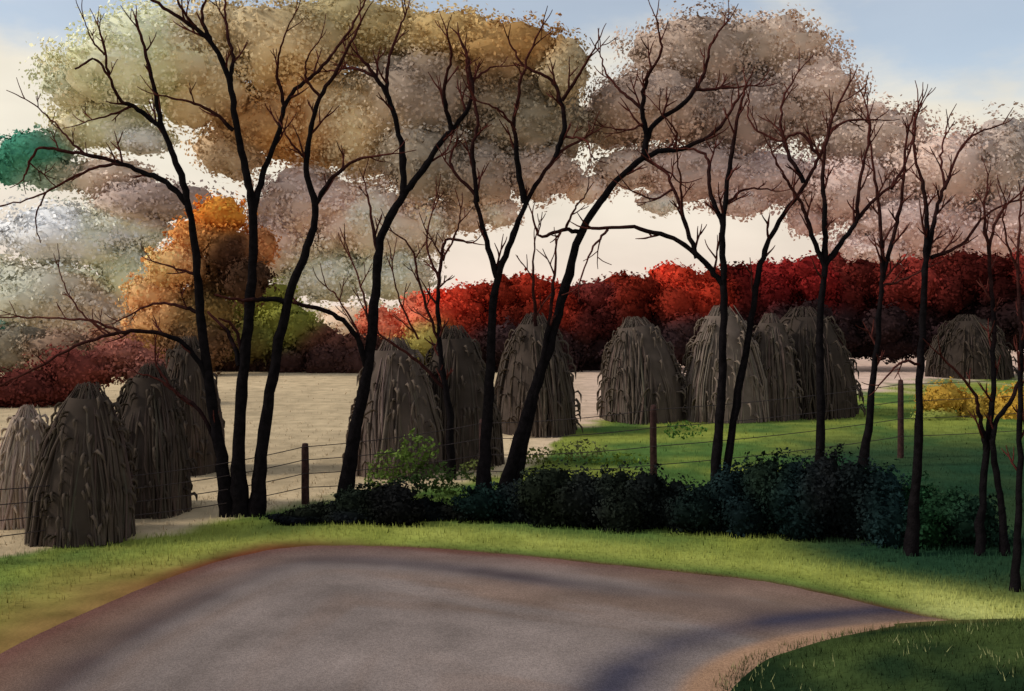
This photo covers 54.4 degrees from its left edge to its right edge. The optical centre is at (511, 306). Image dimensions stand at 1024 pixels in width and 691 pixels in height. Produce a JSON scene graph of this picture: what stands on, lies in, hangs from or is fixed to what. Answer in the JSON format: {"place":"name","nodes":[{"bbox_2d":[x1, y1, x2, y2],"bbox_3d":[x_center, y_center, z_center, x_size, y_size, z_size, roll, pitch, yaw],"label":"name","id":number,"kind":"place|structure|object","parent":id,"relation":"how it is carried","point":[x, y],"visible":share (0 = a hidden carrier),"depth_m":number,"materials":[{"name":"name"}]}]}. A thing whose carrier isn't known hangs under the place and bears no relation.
{"place":"outdoors","nodes":[
{"label":"outdoors","id":0,"kind":"place"},
{"bbox_2d":[0,545,944,690],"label":"road","id":1,"kind":"structure","parent":0,"point":[345,618],"depth_m":12.29,"materials":[{"name":"grey asphalt"}]},
{"bbox_2d":[0,308,1023,653],"bbox_3d":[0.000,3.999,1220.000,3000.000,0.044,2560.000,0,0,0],"label":"ground","id":2,"kind":"structure","parent":0,"point":[32,614],"depth_m":18.46,"materials":[{"name":"green plant"}]},
{"bbox_2d":[0,404,48,529],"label":"corn shock","id":3,"kind":"object","parent":2,"relation":"on","point":[21,439],"visible":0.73,"depth_m":18.02,"materials":[{"name":"brown plant"}]},
{"bbox_2d":[24,381,139,547],"bbox_3d":[-7.448,2.655,17.310,1.845,2.701,1.817,0,0,0],"label":"corn shock","id":4,"kind":"object","parent":2,"relation":"on","point":[82,458],"visible":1,"depth_m":16.75,"materials":[{"name":"brown plant"}]},
{"bbox_2d":[0,333,168,407],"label":"maroon shrub","id":5,"kind":"object","parent":2,"relation":"on","point":[53,382],"visible":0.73,"depth_m":39.79,"materials":[{"name":"red plant"}]},
{"bbox_2d":[115,362,197,518],"bbox_3d":[-7.136,2.549,19.526,1.867,2.912,1.845,0,0,0],"label":"corn shock","id":6,"kind":"object","parent":2,"relation":"on","point":[153,412],"visible":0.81,"depth_m":19.01,"materials":[{"name":"brown plant"}]},
{"bbox_2d":[0,276,384,372],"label":"field hedgerow","id":7,"kind":"object","parent":2,"relation":"on","point":[311,344],"visible":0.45,"depth_m":60.48,"materials":[{"name":"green plant"}]},
{"bbox_2d":[165,335,224,475],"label":"corn shock","id":8,"kind":"object","parent":2,"relation":"on","point":[183,368],"visible":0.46,"depth_m":23.69,"materials":[{"name":"brown plant"}]},
{"bbox_2d":[115,189,281,375],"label":"orange tree","id":9,"kind":"object","parent":2,"relation":"on","point":[223,243],"visible":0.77,"depth_m":57.28,"materials":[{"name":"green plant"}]},
{"bbox_2d":[0,0,414,517],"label":"bare tree","id":10,"kind":"object","parent":2,"relation":"on","point":[235,498],"visible":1,"depth_m":18.92,"materials":[{"name":"black plant"}]},
{"bbox_2d":[342,337,443,479],"bbox_3d":[-2.809,2.367,24.175,2.562,3.280,2.522,0,0,0],"label":"corn shock","id":11,"kind":"object","parent":2,"relation":"on","point":[401,400],"visible":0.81,"depth_m":23.44,"materials":[{"name":"brown plant"}]},
{"bbox_2d":[292,0,523,500],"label":"bare tree","id":12,"kind":"object","parent":2,"relation":"on","point":[349,463],"visible":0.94,"depth_m":19.91,"materials":[{"name":"black plant"}]},
{"bbox_2d":[363,428,495,501],"bbox_3d":[-1.716,3.249,20.664,2.755,1.537,1.153,0,0,0],"label":"green shrub","id":13,"kind":"object","parent":2,"relation":"on","point":[404,453],"visible":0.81,"depth_m":20.42,"materials":[{"name":"green plant"}]},
{"bbox_2d":[377,174,483,479],"bbox_3d":[-2.070,0.455,23.041,2.639,7.191,1.607,0,0,-19],"label":"young tree","id":14,"kind":"object","parent":2,"relation":"on","point":[450,449],"visible":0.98,"depth_m":22.98,"materials":[{"name":"black plant"}]},
{"bbox_2d":[425,325,504,470],"bbox_3d":[-1.338,2.229,25.180,2.313,3.553,2.392,0,0,0],"label":"corn shock","id":15,"kind":"object","parent":2,"relation":"on","point":[462,355],"visible":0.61,"depth_m":24.55,"materials":[{"name":"brown plant"}]},
{"bbox_2d":[0,0,1023,335],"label":"distant trees","id":16,"kind":"object","parent":2,"relation":"on","point":[114,226],"visible":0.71,"depth_m":90.18,"materials":[{"name":"beige plant"}]},
{"bbox_2d":[0,379,1023,536],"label":"wire fence","id":17,"kind":"object","parent":2,"relation":"on","point":[305,473],"visible":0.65,"depth_m":21.72,"materials":[{"name":"brown wood"}]},
{"bbox_2d":[0,364,1023,553],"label":"field stubble","id":18,"kind":"object","parent":2,"relation":"on","point":[168,523],"visible":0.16,"depth_m":24.45,"materials":[{"name":"beige plant"}]},
{"bbox_2d":[436,6,617,489],"bbox_3d":[0.240,-0.781,19.289,3.526,9.715,1.910,0,0,0],"label":"bare tree","id":19,"kind":"object","parent":2,"relation":"on","point":[483,473],"visible":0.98,"depth_m":19.52,"materials":[{"name":"black plant"}]},
{"bbox_2d":[494,312,582,437],"bbox_3d":[0.772,2.094,31.713,2.919,3.827,2.896,0,0,0],"label":"corn shock","id":20,"kind":"object","parent":2,"relation":"on","point":[521,356],"visible":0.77,"depth_m":30.94,"materials":[{"name":"brown plant"}]},
{"bbox_2d":[526,421,707,464],"bbox_3d":[2.500,3.469,25.258,4.869,1.160,0.831,0,0,7],"label":"meadow shrub","id":21,"kind":"object","parent":2,"relation":"on","point":[616,456],"visible":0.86,"depth_m":25.25,"materials":[{"name":"green plant"}]},
{"bbox_2d":[497,0,776,487],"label":"bare tree","id":22,"kind":"object","parent":2,"relation":"on","point":[515,462],"visible":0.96,"depth_m":20.52,"materials":[{"name":"black plant"}]},
{"bbox_2d":[259,443,1021,551],"bbox_3d":[1.839,3.224,18.095,13.749,1.651,2.082,0,0,10],"label":"dark hedge","id":23,"kind":"object","parent":2,"relation":"on","point":[822,497],"visible":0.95,"depth_m":17.49,"materials":[{"name":"green plant"}]},
{"bbox_2d":[596,316,687,424],"bbox_3d":[4.689,2.170,35.395,3.384,3.683,3.429,0,0,0],"label":"corn shock","id":24,"kind":"object","parent":2,"relation":"on","point":[641,371],"visible":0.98,"depth_m":34.49,"materials":[{"name":"brown plant"}]},
{"bbox_2d":[354,245,1023,371],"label":"red maple trees","id":25,"kind":"object","parent":2,"relation":"on","point":[673,302],"visible":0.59,"depth_m":62.02,"materials":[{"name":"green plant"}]},
{"bbox_2d":[680,305,769,423],"bbox_3d":[7.492,1.966,35.410,3.318,4.083,3.189,0,0,0],"label":"corn shock","id":26,"kind":"object","parent":2,"relation":"on","point":[701,375],"visible":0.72,"depth_m":34.47,"materials":[{"name":"brown plant"}]},
{"bbox_2d":[562,50,899,480],"bbox_3d":[3.932,-0.591,18.799,6.281,9.334,2.326,0,0,-17],"label":"bare tree","id":27,"kind":"object","parent":2,"relation":"on","point":[717,444],"visible":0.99,"depth_m":18.67,"materials":[{"name":"black plant"}]},
{"bbox_2d":[752,313,803,421],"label":"corn shock","id":28,"kind":"object","parent":2,"relation":"on","point":[772,339],"visible":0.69,"depth_m":35.08,"materials":[{"name":"brown plant"}]},
{"bbox_2d":[780,306,865,419],"bbox_3d":[10.915,1.991,37.134,4.310,4.040,4.373,0,0,0],"label":"corn shock","id":29,"kind":"object","parent":2,"relation":"on","point":[839,372],"visible":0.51,"depth_m":35.79,"materials":[{"name":"brown plant"}]},
{"bbox_2d":[762,65,918,461],"bbox_3d":[6.559,-0.271,18.796,4.447,8.547,1.050,0,0,-27],"label":"bare tree","id":30,"kind":"object","parent":2,"relation":"on","point":[825,259],"visible":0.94,"depth_m":18.39,"materials":[{"name":"black plant"}]},
{"bbox_2d":[706,614,1023,690],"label":"grass mound","id":31,"kind":"object","parent":2,"relation":"on","point":[838,682],"depth_m":10.26,"materials":[{"name":"green plant"}]},
{"bbox_2d":[852,83,944,467],"bbox_3d":[9.687,-0.713,24.516,2.336,9.564,1.421,0,0,0],"label":"young tree","id":32,"kind":"object","parent":2,"relation":"on","point":[864,452],"visible":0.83,"depth_m":24.72,"materials":[{"name":"black plant"}]},
{"bbox_2d":[862,81,1023,556],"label":"bare tree","id":33,"kind":"object","parent":2,"relation":"on","point":[911,539],"visible":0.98,"depth_m":15.96,"materials":[{"name":"black plant"}]},
{"bbox_2d":[908,376,1023,420],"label":"yellow shrub","id":34,"kind":"object","parent":2,"relation":"on","point":[938,406],"visible":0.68,"depth_m":35.89,"materials":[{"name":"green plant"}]},
{"bbox_2d":[924,314,1017,379],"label":"corn shock","id":35,"kind":"object","parent":2,"relation":"on","point":[964,344],"visible":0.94,"depth_m":55.63,"materials":[{"name":"brown plant"}]},
{"bbox_2d":[922,155,1023,555],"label":"bare tree","id":36,"kind":"object","parent":2,"relation":"on","point":[988,436],"visible":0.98,"depth_m":16.00,"materials":[{"name":"black plant"}]},
{"bbox_2d":[987,180,1023,591],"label":"bare tree","id":37,"kind":"object","parent":2,"relation":"on","point":[1015,581],"visible":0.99,"depth_m":13.96,"materials":[{"name":"black plant"}]},
{"bbox_2d":[0,377,1023,621],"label":"meadow grass","id":38,"kind":"structure","parent":0,"point":[734,567],"depth_m":16.37,"materials":[{"name":"green plant"}]},
{"bbox_2d":[0,0,1023,307],"label":"sky","id":39,"kind":"structure","parent":0,"point":[972,51],"materials":[{"name":"white"}]}
]}

